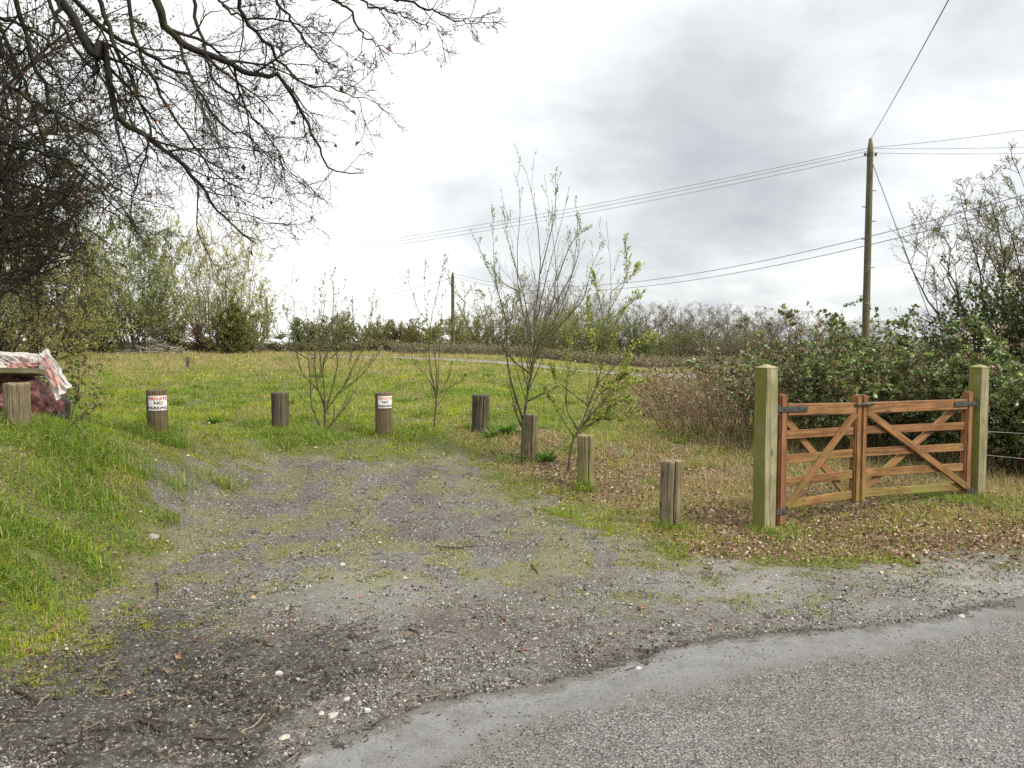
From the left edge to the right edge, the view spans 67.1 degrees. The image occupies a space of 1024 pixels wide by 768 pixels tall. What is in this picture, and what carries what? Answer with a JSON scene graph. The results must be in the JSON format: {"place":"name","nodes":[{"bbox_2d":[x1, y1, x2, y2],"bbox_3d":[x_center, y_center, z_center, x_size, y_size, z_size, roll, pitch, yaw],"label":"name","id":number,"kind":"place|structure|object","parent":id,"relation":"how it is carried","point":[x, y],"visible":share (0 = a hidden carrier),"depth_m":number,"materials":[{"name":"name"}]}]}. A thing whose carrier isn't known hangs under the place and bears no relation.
{"place":"outdoors","nodes":[
{"label":"outdoors","id":0,"kind":"place"},
{"bbox_2d":[0,342,1023,767],"bbox_3d":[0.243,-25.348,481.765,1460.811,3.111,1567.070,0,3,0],"label":"ground","id":1,"kind":"structure","parent":0,"point":[322,600],"depth_m":4.83,"materials":[{"name":"gravel"}]},
{"bbox_2d":[2,382,31,428],"bbox_3d":[-3.988,0.238,6.222,0.194,0.503,0.194,0,3,0],"label":"timber bollard","id":2,"kind":"object","parent":1,"relation":"on","point":[16,399],"visible":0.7,"depth_m":6.15,"materials":[{"name":"wood"}]},
{"bbox_2d":[11,687,38,701],"bbox_3d":[-2.146,1.360,3.360,0.228,0.020,0.076,2,4,38],"label":"fallen stick","id":3,"kind":"object","parent":1,"relation":"on","point":[14,689],"visible":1,"depth_m":3.38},
{"bbox_2d":[0,377,64,417],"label":"rubble sack","id":4,"kind":"object","parent":1,"relation":"on","point":[42,395],"visible":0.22,"depth_m":7.20,"materials":[{"name":"red plastic"}]},
{"bbox_2d":[0,375,34,382],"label":"rubble sack","id":5,"kind":"object","parent":4,"relation":"on","point":[13,377],"visible":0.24,"depth_m":7.15,"materials":[{"name":"red plastic"}]},
{"bbox_2d":[0,351,38,367],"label":"plastic bag","id":6,"kind":"object","parent":5,"relation":"on","point":[6,358],"visible":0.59,"depth_m":7.18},
{"bbox_2d":[0,368,45,375],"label":"timber plank","id":7,"kind":"object","parent":5,"relation":"on","point":[24,371],"visible":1,"depth_m":6.95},
{"bbox_2d":[6,362,40,368],"bbox_3d":[-4.572,-0.156,7.255,0.284,0.123,0.413,0,3,0],"label":"plastic bag","id":8,"kind":"object","parent":5,"relation":"on","point":[25,365],"visible":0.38,"depth_m":7.14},
{"bbox_2d":[33,348,71,399],"bbox_3d":[-4.271,-0.096,7.162,0.587,0.469,0.134,3,4,40],"label":"plastic sheet","id":9,"kind":"object","parent":8,"relation":"on","point":[61,388],"visible":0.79,"depth_m":7.12,"materials":[{"name":"plastic"}]},
{"bbox_2d":[39,355,60,388],"bbox_3d":[-4.253,-0.116,7.103,0.419,0.312,0.072,3,4,43],"label":"plastic sheet","id":10,"kind":"object","parent":9,"relation":"on","point":[51,374],"visible":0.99,"depth_m":7.08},
{"bbox_2d":[0,141,102,356],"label":"thicket bush","id":11,"kind":"object","parent":1,"relation":"on","point":[5,311],"visible":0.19,"depth_m":19.06,"materials":[{"name":"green plant"}]},
{"bbox_2d":[0,221,104,364],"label":"thicket bush","id":12,"kind":"object","parent":1,"relation":"on","point":[15,344],"visible":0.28,"depth_m":21.97,"materials":[{"name":"green plant"}]},
{"bbox_2d":[0,354,113,421],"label":"bramble bush","id":13,"kind":"object","parent":1,"relation":"on","point":[93,402],"visible":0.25,"depth_m":7.45,"materials":[{"name":"green plant"}]},
{"bbox_2d":[51,394,70,420],"bbox_3d":[-4.495,0.383,7.439,0.356,0.615,0.636,0,3,0],"label":"rubble sack","id":14,"kind":"object","parent":1,"relation":"on","point":[67,403],"visible":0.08,"depth_m":7.57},
{"bbox_2d":[2,221,135,361],"bbox_3d":[-16.185,-3.109,26.631,5.682,5.840,4.195,-2,4,-37],"label":"thicket bush","id":15,"kind":"object","parent":1,"relation":"on","point":[69,331],"visible":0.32,"depth_m":27.15,"materials":[{"name":"green plant"}]},
{"bbox_2d":[35,358,108,408],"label":"bramble bush","id":16,"kind":"object","parent":1,"relation":"on","point":[73,396],"visible":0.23,"depth_m":9.32,"materials":[{"name":"green plant"}]},
{"bbox_2d":[32,398,115,460],"bbox_3d":[-3.619,0.375,6.371,0.677,0.541,0.108,0,3,-2],"label":"bare briar","id":17,"kind":"object","parent":1,"relation":"on","point":[80,420],"visible":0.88,"depth_m":6.36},
{"bbox_2d":[20,243,140,354],"bbox_3d":[-18.512,-3.752,32.900,4.756,5.530,4.655,1,3,18],"label":"thicket bush","id":18,"kind":"object","parent":1,"relation":"on","point":[100,334],"visible":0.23,"depth_m":32.79,"materials":[{"name":"green plant"}]},
{"bbox_2d":[0,0,196,327],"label":"yew tree","id":19,"kind":"object","parent":1,"relation":"on","point":[17,39],"visible":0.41,"depth_m":12.25,"materials":[{"name":"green plant"}]},
{"bbox_2d":[67,283,149,352],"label":"thicket bush","id":20,"kind":"object","parent":1,"relation":"on","point":[102,348],"visible":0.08,"depth_m":39.78,"materials":[{"name":"green plant"}]},
{"bbox_2d":[53,189,199,353],"bbox_3d":[-18.677,-5.599,37.873,6.671,9.008,7.055,-1,3,-10],"label":"willow tree","id":21,"kind":"object","parent":1,"relation":"on","point":[145,308],"visible":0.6,"depth_m":37.46,"materials":[{"name":"green plant"}]},
{"bbox_2d":[110,338,196,354],"bbox_3d":[-17.798,-1.851,38.076,4.279,0.882,3.764,-1,3,-23],"label":"brush pile","id":22,"kind":"object","parent":1,"relation":"on","point":[154,347],"visible":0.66,"depth_m":37.73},
{"bbox_2d":[146,389,167,433],"bbox_3d":[-3.766,0.361,8.195,0.214,0.623,0.212,0,3,0],"label":"timber bollard","id":23,"kind":"object","parent":1,"relation":"on","point":[157,407],"visible":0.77,"depth_m":8.11,"materials":[{"name":"brown wood"}]},
{"bbox_2d":[146,287,189,346],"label":"thicket bush","id":24,"kind":"object","parent":1,"relation":"on","point":[174,342],"visible":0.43,"depth_m":42.49,"materials":[{"name":"green plant"}]},
{"bbox_2d":[182,319,224,353],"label":"beech bush","id":25,"kind":"object","parent":1,"relation":"on","point":[200,346],"visible":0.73,"depth_m":39.32,"materials":[{"name":"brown plant"}]},
{"bbox_2d":[145,205,295,352],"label":"willow tree","id":26,"kind":"object","parent":1,"relation":"on","point":[201,309],"visible":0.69,"depth_m":41.24,"materials":[{"name":"green plant"}]},
{"bbox_2d":[201,290,260,353],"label":"evergreen shrub","id":27,"kind":"object","parent":1,"relation":"on","point":[228,338],"visible":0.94,"depth_m":38.68,"materials":[{"name":"green plant"}]},
{"bbox_2d":[219,300,277,352],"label":"thicket bush","id":28,"kind":"object","parent":1,"relation":"on","point":[251,339],"visible":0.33,"depth_m":42.61,"materials":[{"name":"green plant"}]},
{"bbox_2d":[0,0,507,351],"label":"oak tree","id":29,"kind":"object","parent":1,"relation":"on","point":[97,51],"visible":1,"depth_m":7.17,"materials":[{"name":"brown plant"}]},
{"bbox_2d":[104,337,409,352],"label":"field hedge","id":30,"kind":"object","parent":1,"relation":"on","point":[279,346],"visible":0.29,"depth_m":43.62,"materials":[{"name":"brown plant"}]},
{"bbox_2d":[231,275,284,352],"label":"birch sapling","id":31,"kind":"object","parent":1,"relation":"on","point":[263,337],"visible":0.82,"depth_m":40.86,"materials":[{"name":"green plant"}]},
{"bbox_2d":[271,391,289,429],"bbox_3d":[-2.953,0.423,9.846,0.228,0.648,0.224,0,3,0],"label":"timber bollard","id":32,"kind":"object","parent":1,"relation":"on","point":[280,409],"visible":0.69,"depth_m":9.75,"materials":[{"name":"wood"}]},
{"bbox_2d":[280,315,319,348],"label":"evergreen shrub","id":33,"kind":"object","parent":1,"relation":"on","point":[298,336],"visible":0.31,"depth_m":45.43,"materials":[{"name":"green plant"}]},
{"bbox_2d":[263,264,382,428],"bbox_3d":[-2.427,-0.453,10.027,1.510,2.165,0.588,0,3,0],"label":"sapling","id":34,"kind":"object","parent":1,"relation":"on","point":[321,373],"visible":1,"depth_m":10.02,"materials":[{"name":"brown plant"}]},
{"bbox_2d":[295,311,357,345],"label":"field bush","id":35,"kind":"object","parent":1,"relation":"on","point":[326,327],"visible":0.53,"depth_m":45.09,"materials":[{"name":"green plant"}]},
{"bbox_2d":[341,308,401,350],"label":"field bush","id":36,"kind":"object","parent":1,"relation":"on","point":[385,331],"visible":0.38,"depth_m":46.06,"materials":[{"name":"green plant"}]},
{"bbox_2d":[375,392,391,436],"bbox_3d":[-1.656,0.437,9.962,0.220,0.672,0.221,0,3,0],"label":"timber bollard","id":37,"kind":"object","parent":1,"relation":"on","point":[383,411],"visible":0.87,"depth_m":9.87,"materials":[{"name":"brown wood"}]},
{"bbox_2d":[372,318,422,349],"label":"field bush","id":38,"kind":"object","parent":1,"relation":"on","point":[396,333],"visible":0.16,"depth_m":47.22,"materials":[{"name":"green plant"}]},
{"bbox_2d":[399,312,448,351],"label":"field bush","id":39,"kind":"object","parent":1,"relation":"on","point":[415,334],"visible":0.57,"depth_m":46.13,"materials":[{"name":"green plant"}]},
{"bbox_2d":[398,253,468,431],"bbox_3d":[-1.036,-0.537,10.207,0.918,2.375,0.442,0,3,0],"label":"sapling","id":40,"kind":"object","parent":1,"relation":"on","point":[437,371],"visible":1,"depth_m":10.24,"materials":[{"name":"brown plant"}]},
{"bbox_2d":[451,272,454,344],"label":"utility pole","id":41,"kind":"object","parent":1,"relation":"on","point":[452,310],"visible":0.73,"depth_m":47.74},
{"bbox_2d":[453,195,1022,286],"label":"overhead cable","id":42,"kind":"object","parent":41,"relation":"attached to","point":[763,260],"visible":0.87,"depth_m":22.62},
{"bbox_2d":[456,206,1020,290],"bbox_3d":[4.019,-4.735,30.786,0.018,1.974,37.316,-1,3,-24],"label":"overhead cable","id":43,"kind":"object","parent":41,"relation":"attached to","point":[765,267],"visible":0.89,"depth_m":22.46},
{"bbox_2d":[442,301,497,350],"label":"field bush","id":44,"kind":"object","parent":1,"relation":"on","point":[460,338],"visible":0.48,"depth_m":49.29,"materials":[{"name":"green plant"}]},
{"bbox_2d":[471,394,488,433],"bbox_3d":[-0.424,0.455,10.304,0.245,0.644,0.233,0,3,0],"label":"timber bollard","id":45,"kind":"object","parent":1,"relation":"on","point":[480,412],"visible":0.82,"depth_m":10.21,"materials":[{"name":"wood"}]},
{"bbox_2d":[432,264,534,348],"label":"field oak","id":46,"kind":"object","parent":1,"relation":"on","point":[509,319],"visible":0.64,"depth_m":51.48,"materials":[{"name":"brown plant"}]},
{"bbox_2d":[493,421,520,434],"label":"dock plant","id":47,"kind":"object","parent":1,"relation":"on","point":[510,428],"visible":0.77,"depth_m":10.23,"materials":[{"name":"green plant"}]},
{"bbox_2d":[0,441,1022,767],"bbox_3d":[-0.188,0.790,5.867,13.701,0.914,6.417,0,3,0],"label":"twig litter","id":48,"kind":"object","parent":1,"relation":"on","point":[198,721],"visible":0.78,"depth_m":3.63,"materials":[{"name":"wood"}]},
{"bbox_2d":[0,350,1023,712],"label":"grass","id":49,"kind":"structure","parent":1,"relation":"on","point":[406,380],"depth_m":8.40,"materials":[{"name":"plant"}]},
{"bbox_2d":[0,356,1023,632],"bbox_3d":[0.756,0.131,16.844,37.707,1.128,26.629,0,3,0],"label":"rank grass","id":50,"kind":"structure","parent":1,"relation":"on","point":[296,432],"depth_m":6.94,"materials":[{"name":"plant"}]},
{"bbox_2d":[0,401,1023,702],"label":"leaf litter","id":51,"kind":"object","parent":1,"relation":"on","point":[954,537],"visible":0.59,"depth_m":6.34,"materials":[{"name":"plant"}]},
{"bbox_2d":[496,281,551,344],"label":"bare tree","id":52,"kind":"object","parent":1,"relation":"on","point":[529,303],"visible":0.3,"depth_m":92.61,"materials":[{"name":"brown plant"}]},
{"bbox_2d":[489,315,559,353],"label":"field bush","id":53,"kind":"object","parent":1,"relation":"on","point":[512,339],"visible":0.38,"depth_m":49.46,"materials":[{"name":"green plant"}]},
{"bbox_2d":[31,348,1022,500],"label":"dry grass","id":54,"kind":"structure","parent":1,"relation":"on","point":[366,356],"depth_m":20.81,"materials":[{"name":"plant"}]},
{"bbox_2d":[521,414,537,461],"bbox_3d":[0.204,0.692,9.194,0.202,0.672,0.204,0,3,0],"label":"timber bollard","id":55,"kind":"object","parent":1,"relation":"on","point":[531,436],"visible":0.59,"depth_m":9.11,"materials":[{"name":"wood"}]},
{"bbox_2d":[455,142,604,462],"bbox_3d":[0.185,-0.898,8.761,1.701,3.641,0.918,0,3,0],"label":"sapling","id":56,"kind":"object","parent":1,"relation":"on","point":[537,351],"visible":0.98,"depth_m":8.86,"materials":[{"name":"brown plant"}]},
{"bbox_2d":[536,450,556,461],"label":"dock plant","id":57,"kind":"object","parent":1,"relation":"on","point":[547,456],"visible":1,"depth_m":9.08,"materials":[{"name":"green plant"}]},
{"bbox_2d":[517,271,591,344],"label":"bare tree","id":58,"kind":"object","parent":1,"relation":"on","point":[548,307],"visible":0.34,"depth_m":85.68,"materials":[{"name":"brown plant"}]},
{"bbox_2d":[531,292,594,357],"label":"field bush","id":59,"kind":"object","parent":1,"relation":"on","point":[562,333],"visible":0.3,"depth_m":51.28,"materials":[{"name":"green plant"}]},
{"bbox_2d":[543,276,614,353],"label":"bare tree","id":60,"kind":"object","parent":1,"relation":"on","point":[580,306],"visible":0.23,"depth_m":89.75,"materials":[{"name":"brown plant"}]},
{"bbox_2d":[577,433,594,487],"bbox_3d":[0.770,0.865,8.021,0.183,0.688,0.181,0,3,0],"label":"timber bollard","id":61,"kind":"object","parent":1,"relation":"on","point":[585,456],"visible":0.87,"depth_m":7.95,"materials":[{"name":"wood"}]},
{"bbox_2d":[555,308,628,357],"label":"field bush","id":62,"kind":"object","parent":1,"relation":"on","point":[600,336],"visible":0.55,"depth_m":49.30,"materials":[{"name":"green plant"}]},
{"bbox_2d":[541,216,658,472],"bbox_3d":[1.059,-0.420,8.717,1.215,2.834,0.913,2,4,27],"label":"sapling","id":63,"kind":"object","parent":1,"relation":"on","point":[600,415],"visible":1,"depth_m":8.58,"materials":[{"name":"green plant"}]},
{"bbox_2d":[578,283,638,352],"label":"bare tree","id":64,"kind":"object","parent":1,"relation":"on","point":[597,309],"visible":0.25,"depth_m":84.58,"materials":[{"name":"brown plant"}]},
{"bbox_2d":[388,339,832,367],"bbox_3d":[4.990,-1.298,36.338,23.504,1.653,2.393,1,3,15],"label":"field hedge","id":65,"kind":"object","parent":1,"relation":"on","point":[454,348],"visible":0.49,"depth_m":37.18,"materials":[{"name":"brown plant"}]},
{"bbox_2d":[604,301,661,351],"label":"bare tree","id":66,"kind":"object","parent":1,"relation":"on","point":[630,318],"visible":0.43,"depth_m":86.80,"materials":[{"name":"brown plant"}]},
{"bbox_2d":[600,318,672,359],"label":"field bush","id":67,"kind":"object","parent":1,"relation":"on","point":[644,348],"visible":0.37,"depth_m":51.49,"materials":[{"name":"green plant"}]},
{"bbox_2d":[614,298,677,355],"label":"bare tree","id":68,"kind":"object","parent":1,"relation":"on","point":[651,322],"visible":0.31,"depth_m":93.49,"materials":[{"name":"brown plant"}]},
{"bbox_2d":[571,356,746,421],"bbox_3d":[2.602,0.098,13.238,3.270,1.167,2.392,0,3,0],"label":"bramble bush","id":69,"kind":"object","parent":1,"relation":"on","point":[629,405],"visible":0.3,"depth_m":13.09,"materials":[{"name":"brown plant"}]},
{"bbox_2d":[628,300,697,353],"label":"bare tree","id":70,"kind":"object","parent":1,"relation":"on","point":[659,322],"visible":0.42,"depth_m":89.86,"materials":[{"name":"brown plant"}]},
{"bbox_2d":[630,330,696,359],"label":"field bush","id":71,"kind":"object","parent":1,"relation":"on","point":[665,345],"visible":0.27,"depth_m":56.33,"materials":[{"name":"green plant"}]},
{"bbox_2d":[659,459,681,527],"bbox_3d":[1.327,0.977,6.469,0.189,0.688,0.183,0,3,0],"label":"timber bollard","id":72,"kind":"object","parent":1,"relation":"on","point":[670,488],"visible":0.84,"depth_m":6.39,"materials":[{"name":"wood"}]},
{"bbox_2d":[649,300,719,350],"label":"bare tree","id":73,"kind":"object","parent":1,"relation":"on","point":[686,320],"visible":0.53,"depth_m":88.08,"materials":[{"name":"brown plant"}]},
{"bbox_2d":[662,321,718,356],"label":"field bush","id":74,"kind":"object","parent":1,"relation":"on","point":[683,339],"visible":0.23,"depth_m":53.93,"materials":[{"name":"green plant"}]},
{"bbox_2d":[664,301,737,356],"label":"bare tree","id":75,"kind":"object","parent":1,"relation":"on","point":[701,324],"visible":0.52,"depth_m":88.31,"materials":[{"name":"brown plant"}]},
{"bbox_2d":[679,303,757,352],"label":"bare tree","id":76,"kind":"object","parent":1,"relation":"on","point":[709,316],"visible":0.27,"depth_m":89.39,"materials":[{"name":"brown plant"}]},
{"bbox_2d":[590,329,850,444],"bbox_3d":[3.191,-0.014,10.918,4.122,1.645,2.821,0,3,0],"label":"bramble bush","id":77,"kind":"object","parent":1,"relation":"on","point":[696,402],"visible":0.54,"depth_m":10.75,"materials":[{"name":"brown plant"}]},
{"bbox_2d":[694,302,773,348],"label":"bare tree","id":78,"kind":"object","parent":1,"relation":"on","point":[724,323],"visible":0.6,"depth_m":84.17,"materials":[{"name":"brown plant"}]},
{"bbox_2d":[710,327,770,351],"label":"field bush","id":79,"kind":"object","parent":1,"relation":"on","point":[739,340],"visible":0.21,"depth_m":57.40,"materials":[{"name":"green plant"}]},
{"bbox_2d":[711,305,791,349],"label":"bare tree","id":80,"kind":"object","parent":1,"relation":"on","point":[761,320],"visible":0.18,"depth_m":90.25,"materials":[{"name":"brown plant"}]},
{"bbox_2d":[640,325,865,418],"bbox_3d":[4.578,-0.240,14.118,3.936,1.767,3.037,-2,4,-27],"label":"bramble bush","id":81,"kind":"object","parent":1,"relation":"on","point":[696,364],"visible":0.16,"depth_m":14.22,"materials":[{"name":"green plant"}]},
{"bbox_2d":[753,364,778,529],"bbox_3d":[2.090,0.620,6.372,0.134,1.570,0.134,-2,4,-28],"label":"gate post","id":82,"kind":"object","parent":1,"relation":"on","point":[765,442],"visible":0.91,"depth_m":6.32,"materials":[{"name":"wood"}]},
{"bbox_2d":[775,394,861,524],"bbox_3d":[2.627,0.623,6.650,1.053,1.099,0.092,-2,4,-28],"label":"gate leaf","id":83,"kind":"object","parent":82,"relation":"attached to","point":[851,426],"visible":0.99,"depth_m":6.63,"materials":[{"name":"brown wood"}]},
{"bbox_2d":[736,306,795,347],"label":"bare tree","id":84,"kind":"object","parent":1,"relation":"on","point":[764,319],"visible":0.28,"depth_m":89.70,"materials":[{"name":"brown plant"}]},
{"bbox_2d":[757,309,821,351],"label":"bare tree","id":85,"kind":"object","parent":1,"relation":"on","point":[787,329],"visible":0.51,"depth_m":85.18,"materials":[{"name":"brown plant"}]},
{"bbox_2d":[666,338,941,364],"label":"field hedge","id":86,"kind":"object","parent":1,"relation":"on","point":[684,351],"visible":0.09,"depth_m":37.53,"materials":[{"name":"brown plant"}]},
{"bbox_2d":[770,311,854,348],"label":"bare tree","id":87,"kind":"object","parent":1,"relation":"on","point":[807,333],"visible":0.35,"depth_m":84.89,"materials":[{"name":"brown plant"}]},
{"bbox_2d":[699,296,986,459],"bbox_3d":[4.370,-0.103,10.359,3.455,2.066,3.074,-1,3,-25],"label":"bramble bush","id":88,"kind":"object","parent":1,"relation":"on","point":[794,380],"visible":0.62,"depth_m":9.69,"materials":[{"name":"green plant"}]},
{"bbox_2d":[821,319,894,347],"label":"bare tree","id":89,"kind":"object","parent":1,"relation":"on","point":[873,326],"visible":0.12,"depth_m":86.76,"materials":[{"name":"brown plant"}]},
{"bbox_2d":[860,138,876,347],"bbox_3d":[10.062,-3.246,21.854,0.399,7.289,0.219,0,3,0],"label":"utility pole","id":90,"kind":"object","parent":1,"relation":"on","point":[867,253],"visible":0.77,"depth_m":21.74,"materials":[{"name":"brown wood"}]},
{"bbox_2d":[176,156,863,267],"bbox_3d":[-5.137,-6.396,32.697,37.525,1.308,0.013,2,4,36],"label":"overhead cable","id":91,"kind":"object","parent":90,"relation":"attached to","point":[568,216],"visible":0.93,"depth_m":26.90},
{"bbox_2d":[184,148,866,262],"bbox_3d":[-5.137,-6.630,32.684,37.525,1.238,0.013,2,4,36],"label":"overhead cable","id":92,"kind":"object","parent":90,"relation":"attached to","point":[566,209],"visible":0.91,"depth_m":27.08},
{"bbox_2d":[186,151,866,264],"bbox_3d":[-5.137,-6.524,32.690,37.525,1.292,0.013,2,4,36],"label":"overhead cable","id":93,"kind":"object","parent":90,"relation":"attached to","point":[569,212],"visible":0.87,"depth_m":27.00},
{"bbox_2d":[873,165,936,333],"bbox_3d":[10.829,-3.078,20.862,0.022,6.521,2.539,-2,4,-37],"label":"guy wire","id":94,"kind":"object","parent":90,"relation":"attached to","point":[902,242],"visible":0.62,"depth_m":21.09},
{"bbox_2d":[871,0,948,137],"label":"overhead cable","id":95,"kind":"object","parent":90,"relation":"attached to","point":[914,61],"visible":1,"depth_m":12.51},
{"bbox_2d":[873,147,1018,148],"bbox_3d":[15.697,-7.095,22.643,11.447,0.862,0.013,-1,3,-10],"label":"overhead cable","id":96,"kind":"object","parent":90,"relation":"attached to","point":[933,148],"visible":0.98,"depth_m":21.99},
{"bbox_2d":[842,316,919,350],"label":"bare tree","id":97,"kind":"object","parent":1,"relation":"on","point":[879,334],"visible":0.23,"depth_m":87.17,"materials":[{"name":"brown plant"}]},
{"bbox_2d":[772,297,1016,380],"bbox_3d":[7.629,-0.455,13.834,5.741,2.170,3.128,0,3,0],"label":"bramble bush","id":98,"kind":"object","parent":1,"relation":"on","point":[898,340],"visible":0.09,"depth_m":13.55,"materials":[{"name":"green plant"}]},
{"bbox_2d":[805,287,1023,467],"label":"bramble bush","id":99,"kind":"object","parent":1,"relation":"on","point":[931,381],"visible":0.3,"depth_m":9.53,"materials":[{"name":"green plant"}]},
{"bbox_2d":[867,140,1023,447],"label":"hawthorn shrub","id":100,"kind":"object","parent":1,"relation":"on","point":[1014,304],"visible":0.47,"depth_m":11.14,"materials":[{"name":"green plant"}]},
{"bbox_2d":[918,324,1023,477],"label":"bramble bush","id":101,"kind":"object","parent":1,"relation":"on","point":[1015,384],"visible":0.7,"depth_m":8.63,"materials":[{"name":"green plant"}]},
{"bbox_2d":[968,364,989,496],"bbox_3d":[4.652,0.566,7.722,0.134,1.528,0.134,-2,4,-28],"label":"gate post","id":102,"kind":"object","parent":1,"relation":"on","point":[978,385],"visible":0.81,"depth_m":7.66,"materials":[{"name":"wood"}]},
{"bbox_2d":[859,391,977,501],"bbox_3d":[3.843,0.634,7.295,1.676,1.120,0.092,-2,4,-27],"label":"gate leaf","id":103,"kind":"object","parent":102,"relation":"attached to","point":[966,403],"visible":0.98,"depth_m":7.26,"materials":[{"name":"brown wood"}]},
{"bbox_2d":[942,313,1023,468],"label":"bramble bush","id":104,"kind":"object","parent":1,"relation":"on","point":[998,400],"visible":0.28,"depth_m":8.91,"materials":[{"name":"green plant"}]},
{"bbox_2d":[0,0,1023,342],"label":"sky","id":105,"kind":"structure","parent":0,"point":[627,98],"materials":[{"name":"white"}]},
{"bbox_2d":[305,356,779,378],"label":"lane","id":106,"kind":"structure","parent":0,"point":[520,364],"depth_m":30.16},
{"bbox_2d":[254,597,1023,767],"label":"road","id":107,"kind":"structure","parent":0,"point":[819,735],"depth_m":3.22,"materials":[{"name":"asphalt"}]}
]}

